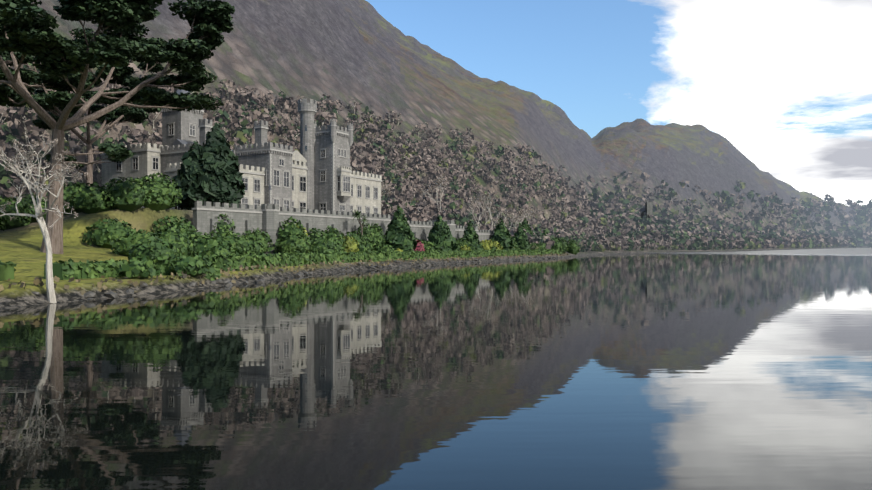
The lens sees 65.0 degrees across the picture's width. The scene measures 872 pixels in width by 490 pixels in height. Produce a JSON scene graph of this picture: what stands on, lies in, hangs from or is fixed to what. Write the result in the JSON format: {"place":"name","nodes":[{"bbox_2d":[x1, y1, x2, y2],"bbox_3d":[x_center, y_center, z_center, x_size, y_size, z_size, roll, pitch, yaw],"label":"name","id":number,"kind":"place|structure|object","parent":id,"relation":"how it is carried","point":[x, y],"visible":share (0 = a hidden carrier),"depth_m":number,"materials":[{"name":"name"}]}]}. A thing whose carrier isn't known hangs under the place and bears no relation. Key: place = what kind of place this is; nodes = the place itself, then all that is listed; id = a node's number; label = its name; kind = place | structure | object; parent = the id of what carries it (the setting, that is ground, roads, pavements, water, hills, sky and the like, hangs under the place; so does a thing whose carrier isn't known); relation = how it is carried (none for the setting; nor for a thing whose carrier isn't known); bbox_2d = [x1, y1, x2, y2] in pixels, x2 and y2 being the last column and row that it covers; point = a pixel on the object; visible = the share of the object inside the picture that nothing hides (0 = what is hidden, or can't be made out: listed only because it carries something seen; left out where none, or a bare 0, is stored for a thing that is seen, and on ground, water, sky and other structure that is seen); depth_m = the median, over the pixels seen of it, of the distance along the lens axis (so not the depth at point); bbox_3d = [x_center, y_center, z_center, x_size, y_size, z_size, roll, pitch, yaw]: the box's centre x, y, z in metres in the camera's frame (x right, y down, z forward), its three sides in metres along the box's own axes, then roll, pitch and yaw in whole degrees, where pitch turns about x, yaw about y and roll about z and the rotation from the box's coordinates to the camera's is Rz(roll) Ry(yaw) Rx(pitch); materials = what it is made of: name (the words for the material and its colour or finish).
{"place":"outdoors","nodes":[
{"label":"outdoors","id":0,"kind":"place"},
{"bbox_2d":[0,248,871,489],"bbox_3d":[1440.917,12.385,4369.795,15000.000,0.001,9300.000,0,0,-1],"label":"lake water","id":1,"kind":"structure","parent":0,"point":[744,370],"depth_m":18.83,"materials":[{"name":"blue liquid"}]},
{"bbox_2d":[0,0,871,308],"bbox_3d":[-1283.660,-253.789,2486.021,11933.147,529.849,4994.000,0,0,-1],"label":"mountain terrain","id":2,"kind":"structure","parent":0,"point":[362,52],"depth_m":353.50,"materials":[{"name":"stone"}]},
{"bbox_2d":[0,130,87,302],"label":"bare tree","id":3,"kind":"object","parent":2,"relation":"on","point":[51,296],"depth_m":44.15,"materials":[{"name":"white plant"}]},
{"bbox_2d":[1,27,166,187],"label":"pine tree","id":4,"kind":"object","parent":2,"relation":"on","point":[135,115],"visible":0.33,"depth_m":119.46,"materials":[{"name":"green plant"}]},
{"bbox_2d":[0,0,234,253],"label":"pine tree","id":5,"kind":"object","parent":2,"relation":"on","point":[25,29],"visible":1,"depth_m":74.80,"materials":[{"name":"green plant"}]},
{"bbox_2d":[172,123,245,209],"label":"cypress trees","id":6,"kind":"object","parent":2,"relation":"on","point":[208,171],"visible":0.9,"depth_m":113.57,"materials":[{"name":"green plant"}]},
{"bbox_2d":[0,249,562,280],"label":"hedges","id":7,"kind":"object","parent":2,"relation":"on","point":[68,269],"visible":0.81,"depth_m":81.11,"materials":[{"name":"green plant"}]},
{"bbox_2d":[0,253,568,294],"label":"shoreline","id":8,"kind":"structure","parent":2,"relation":"on","point":[37,281],"depth_m":68.91,"materials":[{"name":"grey stone"}]},
{"bbox_2d":[0,172,579,278],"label":"shrubs","id":9,"kind":"object","parent":2,"relation":"on","point":[179,247],"depth_m":96.78,"materials":[{"name":"green plant"}]},
{"bbox_2d":[32,254,571,301],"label":"shore stones","id":10,"kind":"object","parent":2,"relation":"on","point":[90,295],"visible":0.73,"depth_m":70.15,"materials":[{"name":"grey stone"}]},
{"bbox_2d":[100,89,509,253],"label":"castle","id":11,"kind":"structure","parent":2,"relation":"on","point":[318,185],"depth_m":138.58,"materials":[{"name":"grey stone"}]},
{"bbox_2d":[353,209,367,234],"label":"cordyline palm","id":12,"kind":"object","parent":2,"relation":"on","point":[357,214],"visible":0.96,"depth_m":135.94,"materials":[{"name":"green plant"}]},
{"bbox_2d":[297,226,514,252],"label":"yellow shrubs","id":13,"kind":"object","parent":2,"relation":"on","point":[351,246],"visible":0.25,"depth_m":131.40,"materials":[{"name":"yellow plant"}]},
{"bbox_2d":[301,205,552,253],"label":"conifer trees","id":14,"kind":"object","parent":2,"relation":"on","point":[399,233],"visible":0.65,"depth_m":160.44,"materials":[{"name":"green plant"}]},
{"bbox_2d":[0,62,871,251],"bbox_3d":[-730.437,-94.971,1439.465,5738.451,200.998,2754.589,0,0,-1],"label":"bare trees","id":15,"kind":"object","parent":2,"relation":"on","point":[430,208],"visible":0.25,"depth_m":314.32,"materials":[{"name":"plant"}]},
{"bbox_2d":[0,57,871,251],"bbox_3d":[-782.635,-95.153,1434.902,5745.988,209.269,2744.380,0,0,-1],"label":"evergreen trees","id":16,"kind":"object","parent":2,"relation":"on","point":[9,138],"visible":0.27,"depth_m":428.89,"materials":[{"name":"green plant"}]},
{"bbox_2d":[8,88,871,251],"bbox_3d":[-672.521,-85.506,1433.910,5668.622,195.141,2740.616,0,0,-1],"label":"conifer trees","id":17,"kind":"object","parent":2,"relation":"on","point":[242,137],"visible":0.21,"depth_m":482.50,"materials":[{"name":"green plant"}]},
{"bbox_2d":[381,174,536,230],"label":"bare trees","id":18,"kind":"object","parent":2,"relation":"on","point":[516,218],"visible":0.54,"depth_m":215.77,"materials":[{"name":"grey plant"}]},
{"bbox_2d":[638,199,652,219],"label":"gothic church","id":19,"kind":"structure","parent":2,"relation":"on","point":[648,209],"depth_m":725.04,"materials":[{"name":"stone"}]},
{"bbox_2d":[365,0,871,205],"label":"sky","id":20,"kind":"structure","parent":0,"point":[788,83],"materials":[{"name":"blue"}]}
]}

